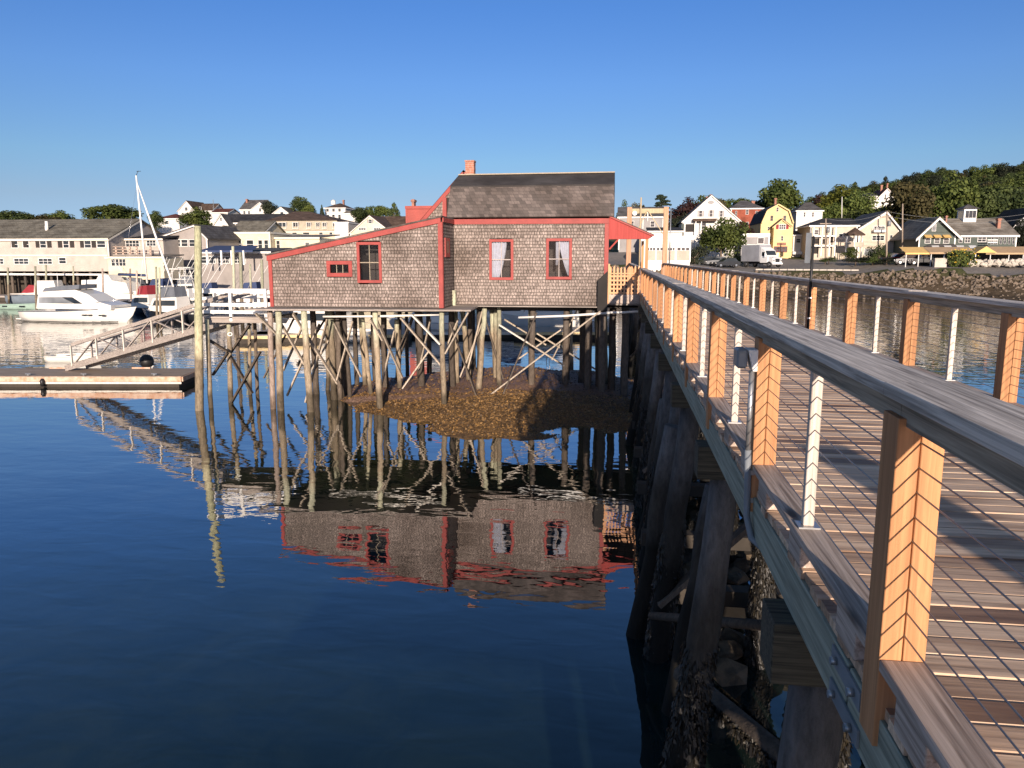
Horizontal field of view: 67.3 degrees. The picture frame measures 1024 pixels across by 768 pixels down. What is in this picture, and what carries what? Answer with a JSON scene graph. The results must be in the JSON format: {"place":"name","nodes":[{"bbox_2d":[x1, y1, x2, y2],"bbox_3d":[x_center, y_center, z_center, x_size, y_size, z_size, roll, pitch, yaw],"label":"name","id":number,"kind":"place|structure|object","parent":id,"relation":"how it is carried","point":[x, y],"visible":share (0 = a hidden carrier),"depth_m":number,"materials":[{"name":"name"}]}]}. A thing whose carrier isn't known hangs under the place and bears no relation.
{"place":"outdoors","nodes":[
{"label":"outdoors","id":0,"kind":"place"},
{"bbox_2d":[273,311,370,342],"bbox_3d":[-13.838,-5.862,54.530,8.106,6.325,3.261,1,9,8],"label":"fishing boat","id":1,"kind":"object","parent":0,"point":[295,328],"visible":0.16,"depth_m":54.29,"materials":[{"name":"white plastic"}]},
{"bbox_2d":[341,366,633,440],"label":"mud bank","id":2,"kind":"structure","parent":0,"point":[521,382],"depth_m":29.56,"materials":[{"name":"brown soil"}]},
{"bbox_2d":[340,366,633,437],"bbox_3d":[-0.347,0.111,33.057,14.543,0.885,15.570,1,9,8],"label":"seaweed","id":3,"kind":"object","parent":2,"relation":"on","point":[523,394],"visible":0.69,"depth_m":28.83,"materials":[{"name":"brown plant"}]},
{"bbox_2d":[0,298,1023,767],"bbox_3d":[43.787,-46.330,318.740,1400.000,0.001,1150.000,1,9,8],"label":"water","id":4,"kind":"structure","parent":0,"point":[246,580],"depth_m":14.36,"materials":[{"name":"blue liquid"}]},
{"bbox_2d":[0,303,38,309],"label":"kayak boat","id":5,"kind":"object","parent":4,"relation":"on","point":[29,306],"visible":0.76,"depth_m":88.00,"materials":[{"name":"plastic"}]},
{"bbox_2d":[5,280,63,303],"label":"work boat","id":6,"kind":"object","parent":4,"relation":"on","point":[26,299],"visible":0.27,"depth_m":97.42,"materials":[{"name":"white plastic"}]},
{"bbox_2d":[43,352,100,362],"bbox_3d":[-24.930,-1.373,43.921,3.082,0.898,1.462,1,9,8],"label":"dinghy","id":7,"kind":"object","parent":4,"relation":"on","point":[62,358],"visible":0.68,"depth_m":43.44,"materials":[{"name":"white plastic"}]},
{"bbox_2d":[16,275,136,322],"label":"motor cruiser","id":8,"kind":"object","parent":4,"relation":"on","point":[73,304],"visible":0.95,"depth_m":70.12,"materials":[{"name":"white plastic"}]},
{"bbox_2d":[39,297,72,303],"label":"window","id":9,"kind":"structure","parent":8,"relation":"in","point":[41,299],"depth_m":70.34,"materials":[{"name":"grey glass"}]},
{"bbox_2d":[0,219,160,293],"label":"wharf building","id":10,"kind":"structure","parent":4,"relation":"in","point":[60,248],"depth_m":108.97,"materials":[{"name":"beige wood"}]},
{"bbox_2d":[113,233,179,256],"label":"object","id":11,"kind":"structure","parent":10,"relation":"attached to","point":[133,246],"depth_m":110.35,"materials":[{"name":"beige"}]},
{"bbox_2d":[0,367,194,386],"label":"landing float","id":12,"kind":"object","parent":4,"relation":"on","point":[98,377],"visible":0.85,"depth_m":35.32,"materials":[{"name":"brown wood"}]},
{"bbox_2d":[64,293,249,370],"bbox_3d":[-16.118,-2.207,34.268,11.857,4.019,1.151,5,11,29],"label":"gangway","id":13,"kind":"object","parent":12,"relation":"on","point":[143,346],"visible":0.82,"depth_m":34.19,"materials":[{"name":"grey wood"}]},
{"bbox_2d":[81,274,139,298],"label":"cabin boat","id":14,"kind":"object","parent":4,"relation":"on","point":[113,283],"visible":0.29,"depth_m":102.13,"materials":[{"name":"white plastic"}]},
{"bbox_2d":[104,254,183,281],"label":"building","id":15,"kind":"structure","parent":4,"relation":"in","point":[134,263],"depth_m":105.83,"materials":[{"name":"white paint"}]},
{"bbox_2d":[118,171,173,303],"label":"sailboat","id":16,"kind":"object","parent":4,"relation":"on","point":[145,275],"visible":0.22,"depth_m":87.16,"materials":[{"name":"white paint"}]},
{"bbox_2d":[130,259,169,313],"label":"fishing boat","id":17,"kind":"object","parent":4,"relation":"on","point":[142,297],"visible":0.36,"depth_m":80.50,"materials":[{"name":"white plastic"}]},
{"bbox_2d":[142,257,209,321],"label":"fishing boat","id":18,"kind":"object","parent":4,"relation":"on","point":[174,298],"visible":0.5,"depth_m":71.88,"materials":[{"name":"white plastic"}]},
{"bbox_2d":[174,263,193,287],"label":"fishing boat","id":19,"kind":"object","parent":4,"relation":"on","point":[182,282],"visible":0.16,"depth_m":102.23,"materials":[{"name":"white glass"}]},
{"bbox_2d":[161,255,225,309],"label":"fishing boat","id":20,"kind":"object","parent":4,"relation":"on","point":[189,291],"visible":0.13,"depth_m":84.24,"materials":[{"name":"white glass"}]},
{"bbox_2d":[194,226,203,410],"bbox_3d":[-11.998,-2.038,29.416,0.749,7.863,0.329,1,9,8],"label":"mooring pole","id":21,"kind":"object","parent":4,"relation":"in","point":[199,362],"visible":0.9,"depth_m":29.25,"materials":[{"name":"wood"}]},
{"bbox_2d":[192,288,297,407],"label":"side platform","id":22,"kind":"structure","parent":4,"relation":"in","point":[230,315],"depth_m":30.64,"materials":[{"name":"grey wood"}]},
{"bbox_2d":[232,265,269,309],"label":"fishing boat","id":23,"kind":"object","parent":4,"relation":"on","point":[256,285],"visible":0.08,"depth_m":87.75,"materials":[{"name":"white plastic"}]},
{"bbox_2d":[239,331,275,342],"bbox_3d":[-17.739,-3.164,54.685,2.408,0.850,3.070,0,9,0],"label":"dock float","id":24,"kind":"object","parent":4,"relation":"on","point":[262,338],"visible":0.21,"depth_m":53.29,"materials":[{"name":"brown wood"}]},
{"bbox_2d":[252,329,413,341],"bbox_3d":[-12.901,-3.389,56.056,11.079,0.850,4.070,0,9,0],"label":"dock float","id":25,"kind":"object","parent":4,"relation":"on","point":[293,336],"visible":0.21,"depth_m":54.20,"materials":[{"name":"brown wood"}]},
{"bbox_2d":[245,304,639,411],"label":"house pier","id":26,"kind":"structure","parent":4,"relation":"in","point":[335,335],"depth_m":31.39,"materials":[{"name":"brown wood"}]},
{"bbox_2d":[265,160,653,310],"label":"shingled house","id":27,"kind":"structure","parent":26,"relation":"on","point":[471,237],"depth_m":30.07,"materials":[{"name":"brown wood"}]},
{"bbox_2d":[326,255,369,279],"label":"window","id":28,"kind":"structure","parent":27,"relation":"in","point":[335,269],"depth_m":29.69,"materials":[{"name":"red paint"}]},
{"bbox_2d":[356,241,381,283],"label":"window","id":29,"kind":"structure","parent":27,"relation":"in","point":[371,248],"depth_m":30.25,"materials":[{"name":"red paint"}]},
{"bbox_2d":[489,238,513,279],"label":"window","id":30,"kind":"structure","parent":27,"relation":"in","point":[501,251],"depth_m":30.63,"materials":[{"name":"white fabric"}]},
{"bbox_2d":[546,238,571,279],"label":"window","id":31,"kind":"structure","parent":27,"relation":"in","point":[558,250],"depth_m":30.32,"materials":[{"name":"red paint"}]},
{"bbox_2d":[607,264,639,303],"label":"lattice gate","id":32,"kind":"structure","parent":26,"relation":"on","point":[613,298],"depth_m":29.90,"materials":[{"name":"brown wood"}]},
{"bbox_2d":[412,326,513,337],"bbox_3d":[-3.784,-3.853,59.043,7.840,0.800,5.070,0,9,0],"label":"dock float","id":33,"kind":"object","parent":4,"relation":"on","point":[504,333],"visible":0.29,"depth_m":56.69,"materials":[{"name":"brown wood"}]},
{"bbox_2d":[387,311,489,329],"bbox_3d":[-5.607,-6.651,59.153,8.559,6.386,3.247,1,9,8],"label":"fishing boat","id":34,"kind":"object","parent":33,"relation":"on","point":[434,322],"visible":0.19,"depth_m":58.57,"materials":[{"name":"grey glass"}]},
{"bbox_2d":[465,310,524,325],"bbox_3d":[-0.606,-7.561,64.892,8.058,6.325,3.247,1,9,8],"label":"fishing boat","id":35,"kind":"object","parent":4,"relation":"on","point":[514,312],"visible":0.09,"depth_m":64.08,"materials":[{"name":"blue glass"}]},
{"bbox_2d":[502,310,608,326],"bbox_3d":[3.414,-7.287,62.849,9.100,6.446,3.276,1,9,8],"label":"fishing boat","id":36,"kind":"object","parent":4,"relation":"on","point":[545,322],"visible":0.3,"depth_m":62.45,"materials":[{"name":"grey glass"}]},
{"bbox_2d":[514,327,608,338],"bbox_3d":[3.838,-3.692,57.902,7.415,0.850,4.070,0,9,0],"label":"dock float","id":37,"kind":"object","parent":4,"relation":"on","point":[546,332],"visible":0.24,"depth_m":56.05,"materials":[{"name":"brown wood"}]},
{"bbox_2d":[632,392,782,686],"bbox_3d":[5.848,2.095,21.511,4.862,1.342,23.329,1,9,8],"label":"rock crib","id":38,"kind":"object","parent":4,"relation":"in","point":[730,671],"visible":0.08,"depth_m":11.82,"materials":[{"name":"grey stone"}]},
{"bbox_2d":[622,263,1023,767],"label":"footbridge","id":39,"kind":"object","parent":4,"relation":"in","point":[887,522],"visible":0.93,"depth_m":4.08,"materials":[{"name":"brown wood"}]},
{"bbox_2d":[626,197,671,274],"bbox_3d":[10.292,-11.026,57.981,3.278,5.900,0.700,1,9,8],"label":"bridge portal","id":40,"kind":"object","parent":39,"relation":"on","point":[641,211],"visible":0.74,"depth_m":57.83,"materials":[{"name":"beige wood"}]},
{"bbox_2d":[733,347,759,549],"bbox_3d":[1.527,0.428,4.684,0.177,1.260,0.590,-4,10,-21],"label":"rail lamp","id":41,"kind":"object","parent":39,"relation":"attached to","point":[742,356],"visible":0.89,"depth_m":4.80,"materials":[{"name":"grey metal"}]},
{"bbox_2d":[805,233,814,328],"bbox_3d":[5.223,-1.794,13.551,0.090,1.705,0.231,9,13,43],"label":"pole sign","id":42,"kind":"object","parent":39,"relation":"attached to","point":[809,249],"visible":0.85,"depth_m":13.53,"materials":[{"name":"grey metal"}]},
{"bbox_2d":[0,0,1023,225],"label":"sky","id":43,"kind":"structure","parent":0,"point":[361,103],"materials":[{"name":"blue"}]},
{"bbox_2d":[145,210,1023,301],"bbox_3d":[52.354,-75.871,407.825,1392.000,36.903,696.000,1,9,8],"label":"ground","id":44,"kind":"structure","parent":0,"point":[996,293],"depth_m":113.64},
{"bbox_2d":[0,210,35,219],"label":"tree","id":45,"kind":"object","parent":44,"relation":"on","point":[9,215],"visible":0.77,"depth_m":213.73,"materials":[{"name":"green plant"}]},
{"bbox_2d":[79,204,143,218],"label":"tree","id":46,"kind":"object","parent":44,"relation":"on","point":[112,211],"visible":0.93,"depth_m":198.44,"materials":[{"name":"green plant"}]},
{"bbox_2d":[147,210,166,229],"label":"tree","id":47,"kind":"object","parent":44,"relation":"on","point":[156,218],"visible":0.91,"depth_m":204.80,"materials":[{"name":"green plant"}]},
{"bbox_2d":[157,214,188,232],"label":"hill house","id":48,"kind":"structure","parent":44,"relation":"on","point":[172,224],"depth_m":226.24,"materials":[{"name":"white paint"}]},
{"bbox_2d":[177,200,203,214],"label":"hill house","id":49,"kind":"structure","parent":44,"relation":"on","point":[186,206],"depth_m":250.90,"materials":[{"name":"white paint"}]},
{"bbox_2d":[176,206,212,225],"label":"tree","id":50,"kind":"object","parent":44,"relation":"on","point":[200,217],"visible":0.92,"depth_m":186.78,"materials":[{"name":"green plant"}]},
{"bbox_2d":[160,224,240,285],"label":"gabled shed","id":51,"kind":"structure","parent":44,"relation":"on","point":[218,236],"depth_m":114.06,"materials":[{"name":"stone"}]},
{"bbox_2d":[212,213,237,225],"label":"white gable","id":52,"kind":"structure","parent":44,"relation":"on","point":[225,219],"depth_m":179.22,"materials":[{"name":"wood"}]},
{"bbox_2d":[210,209,240,223],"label":"hill house","id":53,"kind":"structure","parent":44,"relation":"on","point":[216,213],"depth_m":244.83,"materials":[{"name":"white paint"}]},
{"bbox_2d":[202,246,290,295],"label":"dock house","id":54,"kind":"structure","parent":44,"relation":"on","point":[252,255],"depth_m":96.37,"materials":[{"name":"wood"}]},
{"bbox_2d":[239,199,268,213],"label":"hill house","id":55,"kind":"structure","parent":44,"relation":"on","point":[246,206],"depth_m":265.01,"materials":[{"name":"wood"}]},
{"bbox_2d":[230,214,284,224],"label":"long roof house","id":56,"kind":"structure","parent":44,"relation":"on","point":[251,217],"depth_m":184.38,"materials":[{"name":"white paint"}]},
{"bbox_2d":[235,221,285,232],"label":"olive roof house","id":57,"kind":"structure","parent":44,"relation":"on","point":[258,226],"depth_m":151.25,"materials":[{"name":"white paint"}]},
{"bbox_2d":[234,232,304,247],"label":"flat roof building","id":58,"kind":"structure","parent":44,"relation":"on","point":[263,239],"depth_m":122.60,"materials":[{"name":"white paint"}]},
{"bbox_2d":[289,196,309,211],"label":"tree","id":59,"kind":"object","parent":44,"relation":"on","point":[297,203],"visible":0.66,"depth_m":233.64,"materials":[{"name":"green plant"}]},
{"bbox_2d":[274,234,339,247],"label":"sloped roof hall","id":60,"kind":"structure","parent":44,"relation":"on","point":[292,241],"depth_m":123.90,"materials":[{"name":"white paint"}]},
{"bbox_2d":[265,211,356,238],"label":"mansard building","id":61,"kind":"structure","parent":44,"relation":"on","point":[308,223],"depth_m":164.45,"materials":[{"name":"white paint"}]},
{"bbox_2d":[323,200,353,218],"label":"cupola mansion","id":62,"kind":"structure","parent":44,"relation":"on","point":[335,210],"depth_m":244.42,"materials":[{"name":"white paint"}]},
{"bbox_2d":[333,222,358,238],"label":"white wall house","id":63,"kind":"structure","parent":44,"relation":"on","point":[343,229],"depth_m":153.09,"materials":[{"name":"wood"}]},
{"bbox_2d":[350,207,368,222],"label":"tree","id":64,"kind":"object","parent":44,"relation":"on","point":[359,214],"visible":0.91,"depth_m":216.60,"materials":[{"name":"green plant"}]},
{"bbox_2d":[348,215,391,234],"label":"gabled house","id":65,"kind":"structure","parent":44,"relation":"on","point":[369,223],"depth_m":152.27,"materials":[{"name":"white paint"}]},
{"bbox_2d":[366,205,389,215],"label":"tree","id":66,"kind":"object","parent":44,"relation":"on","point":[378,210],"visible":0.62,"depth_m":231.05,"materials":[{"name":"green plant"}]},
{"bbox_2d":[380,216,405,225],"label":"brown roof house","id":67,"kind":"structure","parent":44,"relation":"on","point":[395,220],"depth_m":160.54,"materials":[{"name":"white paint"}]},
{"bbox_2d":[405,199,431,222],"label":"red building","id":68,"kind":"structure","parent":44,"relation":"on","point":[414,212],"depth_m":75.27,"materials":[{"name":"brick"}]},
{"bbox_2d":[617,207,663,251],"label":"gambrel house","id":69,"kind":"structure","parent":44,"relation":"on","point":[622,215],"depth_m":145.31,"materials":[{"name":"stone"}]},
{"bbox_2d":[646,227,683,235],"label":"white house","id":70,"kind":"structure","parent":44,"relation":"on","point":[675,231],"depth_m":133.39,"materials":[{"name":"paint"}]},
{"bbox_2d":[640,236,691,271],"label":"garage","id":71,"kind":"structure","parent":44,"relation":"on","point":[680,250],"depth_m":123.91,"materials":[{"name":"white paint"}]},
{"bbox_2d":[668,197,698,225],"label":"tree","id":72,"kind":"object","parent":44,"relation":"on","point":[687,207],"visible":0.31,"depth_m":175.47,"materials":[{"name":"red plant"}]},
{"bbox_2d":[690,244,709,264],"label":"shrub","id":73,"kind":"object","parent":44,"relation":"on","point":[695,253],"visible":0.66,"depth_m":129.84,"materials":[{"name":"green plant"}]},
{"bbox_2d":[677,194,741,258],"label":"gabled house","id":74,"kind":"structure","parent":44,"relation":"on","point":[710,209],"depth_m":145.24,"materials":[{"name":"paint"}]},
{"bbox_2d":[698,217,750,256],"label":"tree","id":75,"kind":"object","parent":44,"relation":"on","point":[722,236],"visible":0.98,"depth_m":133.25,"materials":[{"name":"green plant"}]},
{"bbox_2d":[728,200,763,227],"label":"brick house","id":76,"kind":"structure","parent":44,"relation":"on","point":[744,210],"depth_m":175.66,"materials":[{"name":"brick"}]},
{"bbox_2d":[738,233,769,255],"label":"shop","id":77,"kind":"structure","parent":44,"relation":"on","point":[757,238],"depth_m":140.77,"materials":[{"name":"white paint"}]},
{"bbox_2d":[749,198,793,257],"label":"gambrel house","id":78,"kind":"structure","parent":44,"relation":"on","point":[775,221],"depth_m":146.12,"materials":[{"name":"yellow paint"}]},
{"bbox_2d":[757,178,804,210],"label":"tree","id":79,"kind":"object","parent":44,"relation":"on","point":[785,194],"visible":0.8,"depth_m":189.46,"materials":[{"name":"green plant"}]},
{"bbox_2d":[792,231,801,256],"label":"outbuilding","id":80,"kind":"structure","parent":44,"relation":"on","point":[796,242],"depth_m":148.59,"materials":[{"name":"white paint"}]},
{"bbox_2d":[791,202,823,230],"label":"white house","id":81,"kind":"structure","parent":44,"relation":"on","point":[806,213],"depth_m":178.73,"materials":[{"name":"wood"}]},
{"bbox_2d":[611,264,1023,295],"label":"riprap","id":82,"kind":"object","parent":44,"relation":"on","point":[909,274],"visible":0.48,"depth_m":113.43,"materials":[{"name":"stone"}]},
{"bbox_2d":[795,218,859,259],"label":"porch house","id":83,"kind":"structure","parent":44,"relation":"on","point":[836,239],"depth_m":141.14,"materials":[{"name":"white paint"}]},
{"bbox_2d":[820,202,848,218],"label":"tree","id":84,"kind":"object","parent":44,"relation":"on","point":[832,212],"visible":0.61,"depth_m":184.66,"materials":[{"name":"green plant"}]},
{"bbox_2d":[815,184,858,208],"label":"tree","id":85,"kind":"object","parent":44,"relation":"on","point":[835,197],"visible":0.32,"depth_m":207.88,"materials":[{"name":"green plant"}]},
{"bbox_2d":[844,227,864,257],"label":"gazebo","id":86,"kind":"object","parent":44,"relation":"on","point":[855,232],"visible":0.73,"depth_m":135.81,"materials":[{"name":"white paint"}]},
{"bbox_2d":[840,189,878,211],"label":"tree","id":87,"kind":"object","parent":44,"relation":"on","point":[855,203],"visible":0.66,"depth_m":197.31,"materials":[{"name":"green plant"}]},
{"bbox_2d":[843,207,897,222],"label":"tree","id":88,"kind":"object","parent":44,"relation":"on","point":[854,215],"visible":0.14,"depth_m":163.50,"materials":[{"name":"green plant"}]},
{"bbox_2d":[863,243,891,258],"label":"shrub","id":89,"kind":"object","parent":44,"relation":"on","point":[880,252],"visible":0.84,"depth_m":128.98,"materials":[{"name":"green plant"}]},
{"bbox_2d":[854,210,901,258],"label":"gabled house","id":90,"kind":"structure","parent":44,"relation":"on","point":[873,231],"depth_m":139.83,"materials":[{"name":"paint"}]},
{"bbox_2d":[874,183,892,208],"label":"hill house","id":91,"kind":"structure","parent":44,"relation":"on","point":[882,193],"depth_m":214.65,"materials":[{"name":"white paint"}]},
{"bbox_2d":[881,181,936,223],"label":"tree","id":92,"kind":"object","parent":44,"relation":"on","point":[918,203],"visible":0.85,"depth_m":154.52,"materials":[{"name":"green plant"}]},
{"bbox_2d":[889,216,975,254],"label":"restaurant","id":93,"kind":"structure","parent":44,"relation":"on","point":[929,232],"depth_m":127.69,"materials":[{"name":"white paint"}]},
{"bbox_2d":[925,170,983,218],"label":"tree","id":94,"kind":"object","parent":44,"relation":"on","point":[948,201],"visible":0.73,"depth_m":166.52,"materials":[{"name":"green plant"}]},
{"bbox_2d":[899,246,1023,266],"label":"dining tent","id":95,"kind":"object","parent":44,"relation":"on","point":[992,253],"visible":0.51,"depth_m":117.77,"materials":[{"name":"yellow fabric"}]},
{"bbox_2d":[943,204,1019,248],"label":"restaurant hall","id":96,"kind":"structure","parent":44,"relation":"on","point":[997,232],"depth_m":130.27,"materials":[{"name":"white paint"}]},
{"bbox_2d":[969,164,996,177],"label":"tree","id":97,"kind":"object","parent":44,"relation":"on","point":[984,170],"visible":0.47,"depth_m":294.46,"materials":[{"name":"green plant"}]},
{"bbox_2d":[958,185,1011,217],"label":"tree","id":98,"kind":"object","parent":44,"relation":"on","point":[995,205],"visible":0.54,"depth_m":169.46,"materials":[{"name":"green plant"}]},
{"bbox_2d":[968,258,1023,266],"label":"terrace wall","id":99,"kind":"structure","parent":44,"relation":"on","point":[1002,262],"depth_m":114.41,"materials":[{"name":"stone"}]},
{"bbox_2d":[988,184,1023,212],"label":"tree","id":100,"kind":"object","parent":44,"relation":"on","point":[1017,200],"visible":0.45,"depth_m":174.87,"materials":[{"name":"green plant"}]},
{"bbox_2d":[992,162,1023,176],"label":"tree","id":101,"kind":"object","parent":44,"relation":"on","point":[1007,169],"visible":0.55,"depth_m":290.27,"materials":[{"name":"green plant"}]},
{"bbox_2d":[997,208,1023,228],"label":"dark barn","id":102,"kind":"structure","parent":44,"relation":"on","point":[1011,213],"depth_m":154.38,"materials":[{"name":"paint"}]},
{"bbox_2d":[1011,218,1023,246],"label":"tree","id":103,"kind":"object","parent":44,"relation":"on","point":[1020,239],"visible":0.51,"depth_m":136.04,"materials":[{"name":"green plant"}]},
{"bbox_2d":[608,252,1023,276],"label":"road","id":104,"kind":"structure","parent":0,"point":[617,258],"depth_m":124.25,"materials":[{"name":"grey asphalt"}]},
{"bbox_2d":[711,258,740,266],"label":"parked car","id":105,"kind":"object","parent":104,"relation":"on","point":[731,262],"visible":0.99,"depth_m":129.05,"materials":[{"name":"paint"}]},
{"bbox_2d":[741,245,782,266],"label":"box truck","id":106,"kind":"object","parent":104,"relation":"on","point":[762,254],"visible":1,"depth_m":128.36,"materials":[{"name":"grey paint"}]},
{"bbox_2d":[904,255,934,264],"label":"parked car","id":107,"kind":"object","parent":104,"relation":"on","point":[924,259],"visible":0.77,"depth_m":119.18,"materials":[{"name":"paint"}]},
{"bbox_2d":[947,248,979,266],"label":"flower bush","id":108,"kind":"object","parent":104,"relation":"on","point":[956,258],"visible":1,"depth_m":114.05,"materials":[{"name":"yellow plant"}]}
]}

